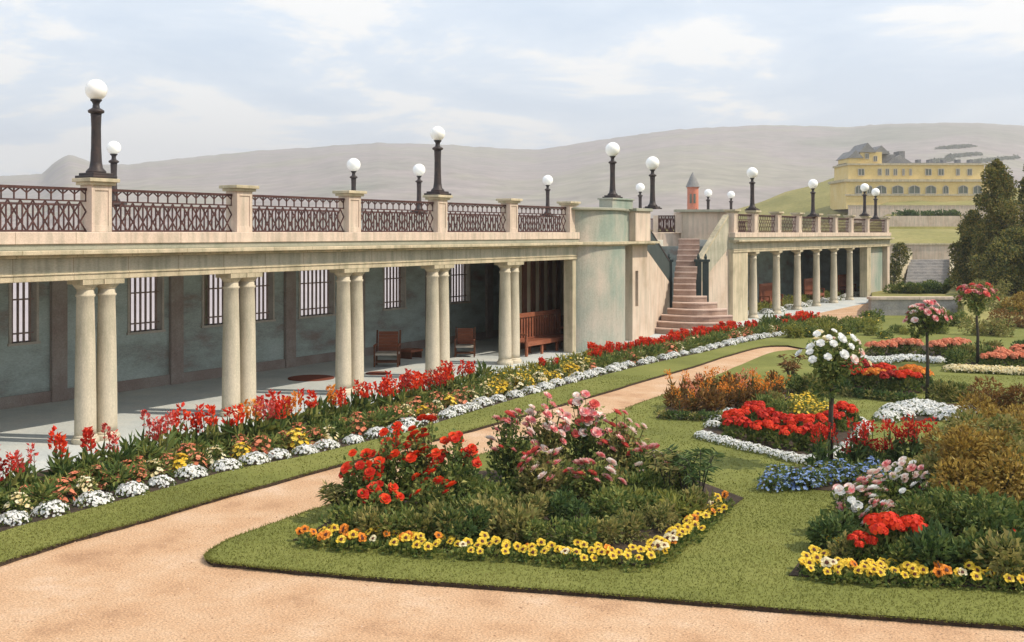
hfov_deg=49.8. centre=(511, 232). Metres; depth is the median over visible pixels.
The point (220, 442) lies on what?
leafy plant
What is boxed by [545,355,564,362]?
marigold
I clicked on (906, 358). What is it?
alyssum
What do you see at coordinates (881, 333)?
leafy shrub
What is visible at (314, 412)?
canna
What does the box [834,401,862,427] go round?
geranium
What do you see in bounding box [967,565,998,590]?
pansy
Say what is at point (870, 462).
lobelia
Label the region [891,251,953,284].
garden steps
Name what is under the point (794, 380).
leafy shrub
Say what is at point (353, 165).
globe lamp
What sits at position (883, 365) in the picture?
begonia
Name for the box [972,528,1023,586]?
leafy shrub
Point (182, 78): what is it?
sky
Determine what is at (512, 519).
leafy shrub
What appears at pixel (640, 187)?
globe lamp
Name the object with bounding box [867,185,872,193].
window
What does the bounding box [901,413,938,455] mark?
red spike plant
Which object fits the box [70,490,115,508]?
alyssum
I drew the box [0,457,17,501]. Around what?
canna
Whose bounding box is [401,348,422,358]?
stool
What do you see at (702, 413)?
edging plant
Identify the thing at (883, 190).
window
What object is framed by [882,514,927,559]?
geranium
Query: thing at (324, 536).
pansy
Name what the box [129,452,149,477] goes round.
dianthus
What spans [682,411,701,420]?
edging plant
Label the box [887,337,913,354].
begonia
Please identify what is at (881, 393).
edging plant
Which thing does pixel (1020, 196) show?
conifer tree
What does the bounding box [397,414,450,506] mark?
rose bush
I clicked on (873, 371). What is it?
begonia
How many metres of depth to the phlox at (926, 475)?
14.45 m
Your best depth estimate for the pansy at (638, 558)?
12.75 m
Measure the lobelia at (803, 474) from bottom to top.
0.389 m
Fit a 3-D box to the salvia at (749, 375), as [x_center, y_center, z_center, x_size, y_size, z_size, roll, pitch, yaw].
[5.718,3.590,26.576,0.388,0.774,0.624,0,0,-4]
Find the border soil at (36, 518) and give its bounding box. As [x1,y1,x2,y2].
[0,330,782,531]
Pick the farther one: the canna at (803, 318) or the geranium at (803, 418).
the canna at (803, 318)
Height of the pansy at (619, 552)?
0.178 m
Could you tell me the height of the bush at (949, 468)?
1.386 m
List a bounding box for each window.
[7,282,40,346]
[126,277,165,334]
[201,274,223,327]
[255,272,275,322]
[298,270,335,318]
[382,266,406,310]
[450,264,471,304]
[690,194,695,202]
[855,185,861,193]
[858,169,864,175]
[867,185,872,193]
[876,185,886,193]
[885,169,889,175]
[892,185,903,193]
[893,169,897,175]
[909,185,919,193]
[925,169,931,175]
[926,185,935,193]
[938,169,943,175]
[943,185,948,193]
[958,185,967,193]
[967,169,971,175]
[973,185,981,193]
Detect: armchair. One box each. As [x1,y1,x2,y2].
[373,330,400,366]
[454,327,475,356]
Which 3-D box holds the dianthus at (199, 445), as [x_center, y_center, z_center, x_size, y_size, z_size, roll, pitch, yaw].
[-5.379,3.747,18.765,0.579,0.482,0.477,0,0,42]
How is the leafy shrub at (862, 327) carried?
on the lawn at (766, 363)
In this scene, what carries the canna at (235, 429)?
on the border soil at (36, 518)
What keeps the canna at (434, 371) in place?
on the border soil at (36, 518)
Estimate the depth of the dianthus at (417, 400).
23.82 m
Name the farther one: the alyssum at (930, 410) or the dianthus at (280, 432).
the alyssum at (930, 410)
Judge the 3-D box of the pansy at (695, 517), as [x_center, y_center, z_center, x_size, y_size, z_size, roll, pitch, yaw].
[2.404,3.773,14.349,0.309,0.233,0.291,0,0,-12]
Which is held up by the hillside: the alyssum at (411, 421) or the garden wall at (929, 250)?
the garden wall at (929, 250)
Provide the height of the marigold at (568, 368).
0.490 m
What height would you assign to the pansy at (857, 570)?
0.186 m
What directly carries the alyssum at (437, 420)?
on the border soil at (36, 518)
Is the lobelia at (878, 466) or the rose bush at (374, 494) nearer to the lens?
the rose bush at (374, 494)
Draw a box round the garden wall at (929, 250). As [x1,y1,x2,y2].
[890,243,961,275]
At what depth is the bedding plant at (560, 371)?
29.44 m
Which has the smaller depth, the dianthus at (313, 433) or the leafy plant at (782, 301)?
the dianthus at (313, 433)
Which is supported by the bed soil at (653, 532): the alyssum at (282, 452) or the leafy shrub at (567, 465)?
the leafy shrub at (567, 465)
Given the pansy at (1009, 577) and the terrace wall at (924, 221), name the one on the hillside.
the terrace wall at (924, 221)
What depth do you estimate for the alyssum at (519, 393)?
26.10 m
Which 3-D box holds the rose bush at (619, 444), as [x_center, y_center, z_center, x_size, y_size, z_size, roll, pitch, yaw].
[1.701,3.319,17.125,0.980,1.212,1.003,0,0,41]
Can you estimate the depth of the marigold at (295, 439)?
19.80 m
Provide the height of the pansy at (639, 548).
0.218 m
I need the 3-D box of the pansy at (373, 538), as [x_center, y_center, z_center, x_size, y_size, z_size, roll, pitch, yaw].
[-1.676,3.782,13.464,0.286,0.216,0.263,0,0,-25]
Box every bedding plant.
[0,485,34,516]
[68,470,101,498]
[143,454,173,478]
[201,441,230,466]
[320,423,340,440]
[398,400,417,419]
[428,398,444,412]
[463,386,484,403]
[473,376,501,394]
[478,382,496,397]
[501,372,515,385]
[509,372,531,391]
[530,368,550,385]
[553,367,567,379]
[566,356,588,369]
[581,363,591,371]
[599,482,652,508]
[637,485,682,505]
[648,484,682,513]
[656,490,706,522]
[675,340,686,350]
[765,323,777,333]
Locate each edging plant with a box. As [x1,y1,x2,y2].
[652,409,669,419]
[662,409,681,420]
[669,408,694,419]
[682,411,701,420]
[694,409,712,421]
[706,410,721,419]
[712,410,723,420]
[837,386,855,396]
[845,387,861,396]
[855,386,871,398]
[861,389,882,399]
[869,388,884,399]
[872,390,894,400]
[879,390,896,401]
[890,390,911,401]
[896,390,918,401]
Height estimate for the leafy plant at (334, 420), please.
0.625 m
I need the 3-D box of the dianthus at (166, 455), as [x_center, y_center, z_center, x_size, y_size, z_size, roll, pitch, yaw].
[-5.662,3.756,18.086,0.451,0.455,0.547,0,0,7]
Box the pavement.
[0,291,867,477]
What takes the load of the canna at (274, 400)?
on the border soil at (36, 518)
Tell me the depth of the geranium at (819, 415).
21.04 m
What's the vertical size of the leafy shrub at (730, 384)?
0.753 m
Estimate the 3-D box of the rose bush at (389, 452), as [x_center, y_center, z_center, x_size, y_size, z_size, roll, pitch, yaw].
[-1.635,3.281,15.323,0.900,1.312,0.882,0,0,-3]
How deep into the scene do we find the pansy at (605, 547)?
12.99 m
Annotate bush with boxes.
[331,447,387,519]
[350,480,405,529]
[367,421,417,509]
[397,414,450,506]
[402,468,466,532]
[427,425,481,506]
[484,408,535,485]
[509,442,571,501]
[520,392,577,474]
[557,390,612,468]
[563,449,626,511]
[593,406,649,483]
[626,443,670,489]
[891,482,1009,539]
[900,443,1002,489]
[915,480,1023,536]
[920,424,999,459]
[927,423,1023,503]
[941,407,1023,499]
[954,390,1023,424]
[957,403,1023,441]
[967,374,1023,414]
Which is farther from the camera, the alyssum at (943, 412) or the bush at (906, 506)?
the alyssum at (943, 412)
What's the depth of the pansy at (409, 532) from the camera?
13.54 m
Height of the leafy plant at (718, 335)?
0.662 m
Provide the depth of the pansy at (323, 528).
13.77 m
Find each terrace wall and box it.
[848,205,1022,222]
[885,216,1015,226]
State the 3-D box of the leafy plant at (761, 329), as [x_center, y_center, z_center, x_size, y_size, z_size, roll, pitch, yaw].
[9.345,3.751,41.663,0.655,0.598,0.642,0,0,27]
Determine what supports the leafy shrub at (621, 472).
on the bed soil at (653, 532)
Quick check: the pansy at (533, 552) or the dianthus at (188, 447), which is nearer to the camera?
the pansy at (533, 552)
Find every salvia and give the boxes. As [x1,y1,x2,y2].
[664,369,690,394]
[671,385,694,412]
[678,374,702,403]
[687,383,701,410]
[699,374,714,404]
[703,367,716,390]
[705,366,727,388]
[717,380,747,407]
[719,383,737,408]
[721,374,744,401]
[736,372,750,401]
[741,367,756,390]
[748,371,767,400]
[750,371,761,384]
[762,378,785,394]
[766,371,790,392]
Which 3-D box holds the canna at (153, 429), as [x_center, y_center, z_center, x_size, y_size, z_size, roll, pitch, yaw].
[-6.158,3.502,18.636,0.742,1.056,0.532,0,0,41]
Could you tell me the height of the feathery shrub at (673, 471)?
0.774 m
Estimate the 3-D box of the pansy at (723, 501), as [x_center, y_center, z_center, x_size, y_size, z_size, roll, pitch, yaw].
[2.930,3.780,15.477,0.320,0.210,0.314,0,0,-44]
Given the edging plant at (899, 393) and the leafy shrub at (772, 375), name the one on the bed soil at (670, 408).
the leafy shrub at (772, 375)
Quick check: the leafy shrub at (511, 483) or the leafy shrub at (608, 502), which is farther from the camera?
the leafy shrub at (511, 483)
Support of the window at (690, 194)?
in the turret
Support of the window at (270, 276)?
in the colonnade at (87, 350)
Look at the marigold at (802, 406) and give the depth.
22.96 m
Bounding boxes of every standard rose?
[795,329,871,459]
[902,299,952,398]
[953,282,1000,364]
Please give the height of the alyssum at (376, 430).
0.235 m
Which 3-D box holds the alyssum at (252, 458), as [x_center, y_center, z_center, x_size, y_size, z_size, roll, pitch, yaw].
[-4.353,3.814,18.689,0.615,0.234,0.571,0,0,-8]
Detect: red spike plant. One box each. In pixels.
[803,418,840,469]
[831,431,869,466]
[846,416,878,461]
[862,433,892,464]
[879,415,907,468]
[894,419,929,463]
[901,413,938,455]
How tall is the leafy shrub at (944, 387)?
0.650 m
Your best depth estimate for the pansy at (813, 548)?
12.99 m
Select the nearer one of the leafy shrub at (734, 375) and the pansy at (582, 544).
the pansy at (582, 544)
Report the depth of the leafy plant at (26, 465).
16.51 m
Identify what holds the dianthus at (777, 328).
on the border soil at (36, 518)
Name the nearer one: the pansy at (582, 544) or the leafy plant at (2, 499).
the pansy at (582, 544)
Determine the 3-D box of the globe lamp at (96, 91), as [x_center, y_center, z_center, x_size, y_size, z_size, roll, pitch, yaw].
[-7.841,-1.957,20.812,0.540,1.870,0.540,0,0,32]
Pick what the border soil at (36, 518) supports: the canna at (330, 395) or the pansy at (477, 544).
the canna at (330, 395)
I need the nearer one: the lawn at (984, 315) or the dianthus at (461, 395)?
the dianthus at (461, 395)
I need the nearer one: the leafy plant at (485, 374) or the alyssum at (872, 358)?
the leafy plant at (485, 374)
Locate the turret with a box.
[686,172,699,208]
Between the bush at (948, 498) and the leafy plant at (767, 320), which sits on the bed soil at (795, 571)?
the bush at (948, 498)
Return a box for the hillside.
[660,178,1020,242]
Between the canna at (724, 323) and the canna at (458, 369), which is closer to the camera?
the canna at (458, 369)
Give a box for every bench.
[519,309,563,356]
[759,283,782,309]
[804,278,824,300]
[838,274,855,295]
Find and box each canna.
[0,451,22,502]
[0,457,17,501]
[8,443,38,495]
[40,425,78,479]
[73,426,107,472]
[95,423,119,468]
[133,409,165,459]
[148,409,180,463]
[161,401,194,452]
[189,411,204,446]
[195,403,227,456]
[218,404,247,450]
[236,398,262,442]
[244,395,281,445]
[251,391,283,430]
[260,389,292,443]
[279,390,309,436]
[298,388,325,428]
[322,384,348,420]
[329,387,355,428]
[352,379,377,419]
[354,376,385,413]
[368,377,391,401]
[376,378,398,419]
[382,374,415,406]
[383,371,411,401]
[398,368,410,394]
[405,369,428,400]
[405,372,426,409]
[419,372,428,391]
[423,370,444,394]
[423,373,448,396]
[429,361,450,395]
[430,373,445,401]
[436,360,460,395]
[442,366,457,393]
[447,364,463,390]
[459,359,480,390]
[459,360,478,385]
[538,356,558,371]
[586,341,604,351]
[587,349,601,359]
[589,344,611,356]
[604,341,618,351]
[612,344,631,353]
[621,341,634,351]
[630,339,646,352]
[641,338,658,344]
[652,337,664,345]
[665,336,678,341]
[666,333,675,341]
[668,328,684,341]
[673,333,685,342]
[680,327,697,337]
[699,325,717,333]
[712,325,724,331]
[716,321,730,329]
[720,321,736,329]
[723,325,731,331]
[737,319,757,327]
[797,313,808,322]
[809,311,820,317]
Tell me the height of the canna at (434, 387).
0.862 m
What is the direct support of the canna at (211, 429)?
on the border soil at (36, 518)
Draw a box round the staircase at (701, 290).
[647,209,732,336]
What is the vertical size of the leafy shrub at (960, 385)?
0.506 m
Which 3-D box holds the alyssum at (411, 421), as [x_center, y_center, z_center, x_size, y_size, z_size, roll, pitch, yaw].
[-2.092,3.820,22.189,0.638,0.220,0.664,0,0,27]
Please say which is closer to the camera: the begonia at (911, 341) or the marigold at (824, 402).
the marigold at (824, 402)
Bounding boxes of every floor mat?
[288,375,334,380]
[366,371,389,374]
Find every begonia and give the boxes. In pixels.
[840,360,861,385]
[846,358,874,382]
[847,367,875,388]
[862,367,891,389]
[864,341,885,355]
[873,362,896,379]
[875,369,907,391]
[876,340,898,355]
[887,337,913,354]
[891,369,922,393]
[898,338,925,354]
[898,364,925,385]
[906,367,934,388]
[924,340,947,355]
[935,338,960,354]
[949,337,971,352]
[978,352,1004,365]
[989,349,1018,366]
[1004,352,1023,366]
[1009,344,1023,357]
[1013,349,1023,365]
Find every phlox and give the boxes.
[822,480,869,533]
[853,496,894,530]
[854,468,893,510]
[866,459,908,510]
[889,456,930,496]
[900,471,940,497]
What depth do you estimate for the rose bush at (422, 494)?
14.40 m
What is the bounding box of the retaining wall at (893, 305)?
[867,296,961,314]
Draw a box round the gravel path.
[0,303,1023,641]
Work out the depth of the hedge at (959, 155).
957.42 m
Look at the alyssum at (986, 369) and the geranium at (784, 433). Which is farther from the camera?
the alyssum at (986, 369)
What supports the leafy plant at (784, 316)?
on the border soil at (36, 518)
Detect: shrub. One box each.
[316,479,356,517]
[317,501,363,536]
[346,504,396,542]
[374,503,433,544]
[399,497,467,543]
[432,503,491,547]
[447,493,492,520]
[462,487,517,536]
[465,473,495,495]
[467,480,517,509]
[484,501,542,548]
[492,475,524,504]
[504,490,554,525]
[515,473,534,494]
[517,516,570,547]
[539,484,577,514]
[544,492,592,526]
[549,515,601,549]
[554,458,583,494]
[581,456,607,470]
[582,483,637,521]
[584,514,623,547]
[600,465,631,485]
[610,507,651,543]
[615,465,675,492]
[620,491,662,519]
[638,497,680,532]
[641,448,684,489]
[661,443,708,489]
[662,386,686,407]
[662,472,698,492]
[670,446,727,491]
[678,484,721,515]
[686,372,710,396]
[688,387,728,411]
[711,377,739,403]
[717,370,750,392]
[731,386,758,408]
[748,382,779,394]
[748,392,775,407]
[764,369,784,389]
[766,396,797,413]
[767,390,783,401]
[776,353,806,377]
[781,323,806,338]
[782,372,810,393]
[783,319,804,332]
[789,323,812,337]
[800,373,827,395]
[803,320,817,326]
[804,508,861,550]
[805,324,824,336]
[811,317,829,323]
[811,320,842,335]
[819,315,837,323]
[822,323,842,336]
[827,375,851,393]
[827,524,883,563]
[834,317,849,324]
[837,322,855,334]
[842,315,859,321]
[843,317,864,332]
[849,320,869,331]
[858,308,884,322]
[860,316,882,329]
[862,326,877,335]
[870,534,919,571]
[875,329,893,338]
[882,281,924,293]
[887,323,904,332]
[893,517,980,580]
[899,326,910,334]
[908,281,944,293]
[911,507,972,525]
[921,278,958,293]
[923,379,943,392]
[926,379,960,402]
[929,523,998,576]
[934,326,950,333]
[937,307,971,325]
[940,381,969,401]
[942,346,974,364]
[942,502,1023,545]
[951,342,975,361]
[952,382,973,399]
[956,315,1017,337]
[971,278,1011,296]
[972,344,996,364]
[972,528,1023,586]
[975,338,1003,348]
[983,305,1022,314]
[985,293,1023,308]
[986,308,1023,327]
[986,529,1023,566]
[993,500,1023,528]
[1000,291,1023,314]
[1010,339,1023,350]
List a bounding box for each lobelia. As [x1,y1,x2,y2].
[757,473,782,491]
[758,462,784,480]
[769,463,791,479]
[770,473,790,491]
[777,465,808,490]
[777,466,808,488]
[788,468,818,490]
[798,464,828,484]
[804,460,836,478]
[809,468,830,487]
[813,462,845,485]
[824,458,850,473]
[832,457,854,477]
[832,463,863,482]
[844,467,864,480]
[847,461,877,480]
[850,465,876,482]
[856,456,889,472]
[863,457,882,470]
[866,462,891,475]
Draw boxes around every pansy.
[295,525,309,539]
[295,528,318,547]
[304,532,322,548]
[316,525,336,543]
[317,530,339,548]
[325,523,339,543]
[326,533,349,549]
[335,523,348,539]
[335,530,362,553]
[346,528,368,542]
[351,532,372,550]
[359,527,383,546]
[363,535,383,553]
[372,531,389,546]
[377,540,400,553]
[382,530,400,545]
[389,533,412,555]
[399,530,418,549]
[399,533,425,554]
[411,531,426,550]
[411,540,436,557]
[426,531,442,547]
[426,539,446,558]
[437,534,454,550]
[446,538,463,550]
[446,541,467,560]
[457,537,482,559]
[466,546,487,560]
[477,531,498,549]
[479,538,502,560]
[488,536,509,555]
[500,542,519,561]
[502,541,521,556]
[510,546,530,561]
[518,545,545,562]
[527,538,549,556]
[535,545,556,565]
[543,541,560,557]
[546,548,573,568]
[553,545,574,560]
[558,546,583,567]
[571,539,594,558]
[577,554,599,568]
[587,542,607,559]
[588,545,614,569]
[598,544,616,562]
[604,546,626,567]
[613,548,633,562]
[621,551,645,572]
[628,544,649,564]
[640,538,666,562]
[643,540,668,565]
[644,545,667,567]
[653,548,670,560]
[657,537,679,560]
[659,536,681,556]
[663,533,677,548]
[665,527,679,547]
[670,529,687,546]
[671,534,684,551]
[672,526,692,542]
[674,523,697,533]
[676,530,689,548]
[678,523,701,543]
[682,515,698,534]
[684,514,708,531]
[686,520,706,538]
[693,510,715,529]
[700,508,719,522]
[707,504,723,520]
[712,502,730,515]
[714,493,732,509]
[721,490,734,505]
[796,551,818,572]
[799,558,821,579]
[804,552,826,576]
[808,545,828,557]
[808,556,837,581]
[818,547,833,558]
[820,567,842,582]
[827,560,852,585]
[833,560,860,583]
[834,557,848,570]
[842,559,864,582]
[848,558,869,577]
[853,566,876,583]
[859,563,884,587]
[866,558,888,577]
[869,561,897,586]
[877,564,905,587]
[878,557,888,572]
[886,558,902,577]
[895,571,917,585]
[898,561,928,587]
[907,560,923,581]
[909,565,936,588]
[917,569,941,587]
[925,560,950,581]
[933,564,959,584]
[942,567,966,584]
[943,568,968,589]
[960,559,981,584]
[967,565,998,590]
[984,567,1011,590]
[989,565,1016,587]
[999,573,1023,591]
[1013,574,1023,593]
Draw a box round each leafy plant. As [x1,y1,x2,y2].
[0,479,24,512]
[11,456,44,487]
[22,474,72,511]
[44,458,81,484]
[71,450,104,477]
[88,456,137,490]
[98,439,143,474]
[107,432,142,464]
[132,435,168,467]
[177,430,210,456]
[209,434,241,459]
[219,416,243,441]
[264,431,290,449]
[298,404,325,428]
[306,415,333,439]
[314,410,346,436]
[315,394,335,421]
[332,418,356,438]
[343,389,368,409]
[343,404,363,421]
[360,406,394,431]
[373,404,403,426]
[421,393,440,404]
[453,372,474,394]
[468,383,487,399]
[473,359,497,380]
[475,371,496,385]
[542,359,559,374]
[588,358,602,369]
[596,354,614,369]
[599,352,619,366]
[608,353,621,362]
[616,349,632,362]
[627,347,645,360]
[640,345,658,357]
[646,344,665,357]
[650,342,668,353]
[682,337,699,350]
[683,341,693,350]
[690,336,701,347]
[695,337,706,347]
[700,336,711,345]
[704,334,718,343]
[706,331,725,343]
[716,332,728,342]
[722,325,736,337]
[747,326,760,335]
[748,302,767,311]
[754,325,768,333]
[757,300,771,307]
[758,324,773,333]
[759,313,770,325]
[759,316,772,324]
[768,298,790,306]
[770,314,782,323]
[779,312,793,320]
[783,294,801,302]
[820,291,829,297]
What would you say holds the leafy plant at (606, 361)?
on the border soil at (36, 518)
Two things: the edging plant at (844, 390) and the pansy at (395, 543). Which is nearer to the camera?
the pansy at (395, 543)
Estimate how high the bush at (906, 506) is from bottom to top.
0.784 m
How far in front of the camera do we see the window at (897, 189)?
199.85 m
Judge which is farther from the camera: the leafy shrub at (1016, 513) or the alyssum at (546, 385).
the alyssum at (546, 385)
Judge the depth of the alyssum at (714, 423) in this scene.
21.95 m
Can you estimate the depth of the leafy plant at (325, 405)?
21.83 m
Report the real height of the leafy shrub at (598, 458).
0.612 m
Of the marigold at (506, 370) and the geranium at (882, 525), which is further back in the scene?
the marigold at (506, 370)
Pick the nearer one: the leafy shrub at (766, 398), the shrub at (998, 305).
the leafy shrub at (766, 398)
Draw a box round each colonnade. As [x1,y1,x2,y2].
[0,178,582,444]
[447,209,894,321]
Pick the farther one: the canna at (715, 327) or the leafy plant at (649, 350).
the canna at (715, 327)
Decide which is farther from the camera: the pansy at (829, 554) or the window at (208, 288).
the window at (208, 288)
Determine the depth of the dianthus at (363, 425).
21.38 m
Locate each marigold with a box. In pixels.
[167,450,193,474]
[228,441,251,459]
[282,428,313,451]
[414,403,431,416]
[440,394,460,408]
[484,377,501,387]
[486,381,503,396]
[492,365,511,384]
[497,367,512,378]
[497,382,512,394]
[504,364,514,373]
[505,364,527,377]
[505,373,529,389]
[517,364,533,374]
[519,361,532,371]
[526,361,543,372]
[527,376,537,385]
[539,370,554,382]
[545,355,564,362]
[550,370,561,379]
[555,352,574,359]
[558,362,573,371]
[561,363,576,376]
[565,352,575,366]
[572,364,582,371]
[573,350,596,360]
[782,391,808,408]
[784,398,813,414]
[799,389,820,406]
[800,395,823,411]
[810,398,828,413]
[817,401,834,415]
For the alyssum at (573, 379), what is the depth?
28.70 m
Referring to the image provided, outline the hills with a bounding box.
[0,122,1023,230]
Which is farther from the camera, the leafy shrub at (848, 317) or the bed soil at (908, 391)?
the leafy shrub at (848, 317)
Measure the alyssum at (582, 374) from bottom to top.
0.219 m
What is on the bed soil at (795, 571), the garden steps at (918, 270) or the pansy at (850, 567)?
the pansy at (850, 567)
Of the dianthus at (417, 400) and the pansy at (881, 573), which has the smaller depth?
the pansy at (881, 573)
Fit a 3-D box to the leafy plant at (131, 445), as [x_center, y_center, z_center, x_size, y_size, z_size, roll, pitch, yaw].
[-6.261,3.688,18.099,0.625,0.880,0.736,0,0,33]
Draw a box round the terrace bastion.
[571,198,659,351]
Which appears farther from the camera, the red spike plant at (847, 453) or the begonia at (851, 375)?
the begonia at (851, 375)
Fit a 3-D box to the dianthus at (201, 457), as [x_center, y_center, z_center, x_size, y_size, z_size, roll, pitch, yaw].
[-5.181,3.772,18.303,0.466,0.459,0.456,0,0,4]
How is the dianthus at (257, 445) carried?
on the border soil at (36, 518)
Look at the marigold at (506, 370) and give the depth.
28.44 m
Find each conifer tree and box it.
[946,208,984,288]
[962,158,1023,287]
[966,225,1023,295]
[1015,164,1023,229]
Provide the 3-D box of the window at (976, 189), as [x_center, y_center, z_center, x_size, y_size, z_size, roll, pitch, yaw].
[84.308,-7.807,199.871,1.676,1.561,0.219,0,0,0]
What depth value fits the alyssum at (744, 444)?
19.72 m
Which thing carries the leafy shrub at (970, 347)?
on the bed soil at (973, 363)
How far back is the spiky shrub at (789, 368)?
28.20 m
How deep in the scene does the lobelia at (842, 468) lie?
17.09 m
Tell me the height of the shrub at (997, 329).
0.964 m
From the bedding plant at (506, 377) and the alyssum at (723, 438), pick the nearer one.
the alyssum at (723, 438)
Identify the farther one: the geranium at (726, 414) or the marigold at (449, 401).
the marigold at (449, 401)
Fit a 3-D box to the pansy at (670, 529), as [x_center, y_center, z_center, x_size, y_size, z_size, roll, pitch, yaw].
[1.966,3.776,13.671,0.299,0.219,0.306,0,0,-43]
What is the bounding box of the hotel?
[828,143,988,209]
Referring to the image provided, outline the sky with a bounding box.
[0,0,1023,175]
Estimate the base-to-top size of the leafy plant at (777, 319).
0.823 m
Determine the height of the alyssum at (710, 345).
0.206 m
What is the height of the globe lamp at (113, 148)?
1.870 m
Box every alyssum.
[0,510,31,526]
[29,500,70,517]
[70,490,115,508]
[114,481,149,497]
[146,474,176,487]
[171,463,208,479]
[207,458,243,471]
[238,451,270,465]
[266,448,292,460]
[290,443,319,455]
[313,439,341,450]
[342,434,365,444]
[362,427,390,439]
[386,424,407,432]
[397,417,421,428]
[419,413,438,422]
[436,409,457,418]
[443,404,469,414]
[462,402,481,410]
[471,396,494,405]
[491,394,507,401]
[504,389,525,398]
[521,385,542,393]
[536,381,555,389]
[549,378,566,385]
[563,376,578,382]
[569,371,590,379]
[583,369,599,376]
[592,367,607,374]
[601,364,621,372]
[611,362,628,369]
[622,360,635,366]
[635,359,651,364]
[644,356,658,361]
[657,354,673,359]
[665,351,681,357]
[678,350,689,354]
[689,348,702,353]
[693,430,708,438]
[697,346,709,351]
[698,431,717,440]
[702,420,720,427]
[705,343,718,348]
[705,434,726,441]
[709,415,721,421]
[714,342,725,346]
[715,435,732,445]
[719,340,737,345]
[724,439,742,447]
[728,338,741,343]
[735,441,752,449]
[737,336,749,342]
[743,443,766,452]
[746,335,757,340]
[752,333,765,338]
[757,446,773,455]
[759,308,773,313]
[759,332,773,337]
[767,449,787,458]
[775,451,799,461]
[782,304,792,308]
[787,453,805,463]
[798,454,815,464]
[801,301,808,306]
[820,297,829,302]
[833,445,844,454]
[838,441,852,447]
[866,356,884,363]
[871,409,903,422]
[872,356,894,363]
[877,403,905,413]
[884,355,900,362]
[888,406,915,417]
[895,354,909,361]
[895,400,913,406]
[900,403,927,415]
[901,353,920,361]
[907,398,926,405]
[908,354,925,362]
[913,403,935,415]
[918,399,939,407]
[920,355,939,363]
[923,406,943,416]
[929,356,946,363]
[929,409,956,420]
[930,402,947,408]
[941,364,962,372]
[941,405,956,411]
[948,363,964,371]
[953,364,974,372]
[963,364,979,372]
[971,364,985,373]
[972,364,992,373]
[977,365,994,373]
[987,365,1003,374]
[995,365,1009,374]
[1000,366,1016,374]
[1006,366,1020,374]
[1012,366,1023,374]
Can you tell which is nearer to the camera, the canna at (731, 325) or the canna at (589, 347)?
the canna at (589, 347)
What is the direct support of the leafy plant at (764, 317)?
on the border soil at (36, 518)
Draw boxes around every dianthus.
[11,479,40,502]
[34,472,76,502]
[34,474,68,499]
[57,465,90,494]
[85,459,118,489]
[115,454,143,480]
[118,460,147,483]
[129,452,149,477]
[154,451,179,473]
[172,438,199,466]
[186,447,211,468]
[191,439,206,463]
[226,430,255,455]
[248,429,281,454]
[251,430,271,450]
[273,428,294,447]
[286,418,307,442]
[305,424,329,444]
[332,414,356,433]
[346,408,369,428]
[347,416,367,434]
[376,403,389,420]
[386,401,410,423]
[402,400,416,415]
[410,394,428,412]
[422,400,441,414]
[426,389,446,408]
[449,387,463,400]
[450,391,468,404]
[457,384,475,401]
[583,360,598,368]
[624,349,639,362]
[665,340,680,353]
[728,328,740,338]
[743,328,753,336]
[774,324,781,331]
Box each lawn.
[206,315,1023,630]
[872,282,1022,324]
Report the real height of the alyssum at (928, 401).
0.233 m
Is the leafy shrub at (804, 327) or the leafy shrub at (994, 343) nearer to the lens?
the leafy shrub at (994, 343)
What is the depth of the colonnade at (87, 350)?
27.00 m
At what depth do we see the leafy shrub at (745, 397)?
24.12 m
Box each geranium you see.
[719,408,745,430]
[720,416,756,441]
[741,400,765,419]
[741,404,759,419]
[747,419,779,443]
[750,407,782,432]
[770,413,802,434]
[771,424,807,450]
[787,413,814,436]
[796,422,834,451]
[811,412,834,435]
[822,409,850,431]
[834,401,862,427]
[844,530,880,564]
[862,511,907,564]
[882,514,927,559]
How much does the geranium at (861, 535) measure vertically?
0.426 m
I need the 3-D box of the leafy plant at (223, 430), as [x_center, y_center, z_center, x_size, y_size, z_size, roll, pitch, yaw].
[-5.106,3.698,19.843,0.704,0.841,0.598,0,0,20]
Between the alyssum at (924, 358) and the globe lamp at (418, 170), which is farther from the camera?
the globe lamp at (418, 170)
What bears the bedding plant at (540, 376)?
on the border soil at (36, 518)
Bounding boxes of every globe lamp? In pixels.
[75,79,116,178]
[107,141,126,204]
[347,158,363,210]
[410,164,427,212]
[424,126,450,194]
[541,175,554,215]
[602,142,622,197]
[636,183,644,207]
[645,156,661,208]
[704,189,711,208]
[727,191,734,208]
[745,167,759,209]
[806,179,818,216]
[859,183,869,215]
[871,188,879,218]
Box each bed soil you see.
[293,466,743,566]
[656,385,796,420]
[702,399,861,455]
[761,465,891,490]
[789,521,1023,589]
[854,380,924,397]
[865,344,946,361]
[885,403,970,421]
[960,359,1022,365]
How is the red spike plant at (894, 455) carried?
on the bed soil at (829, 487)
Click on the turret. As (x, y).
(692, 185)
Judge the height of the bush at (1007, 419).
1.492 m
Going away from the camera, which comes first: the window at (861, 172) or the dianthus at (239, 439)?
the dianthus at (239, 439)
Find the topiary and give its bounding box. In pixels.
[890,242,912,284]
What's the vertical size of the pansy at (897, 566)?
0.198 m
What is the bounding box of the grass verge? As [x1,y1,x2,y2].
[0,332,849,566]
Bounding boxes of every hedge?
[891,208,916,215]
[912,210,932,215]
[921,209,945,215]
[932,157,955,162]
[934,144,976,148]
[941,209,961,215]
[945,152,982,157]
[973,154,1020,162]

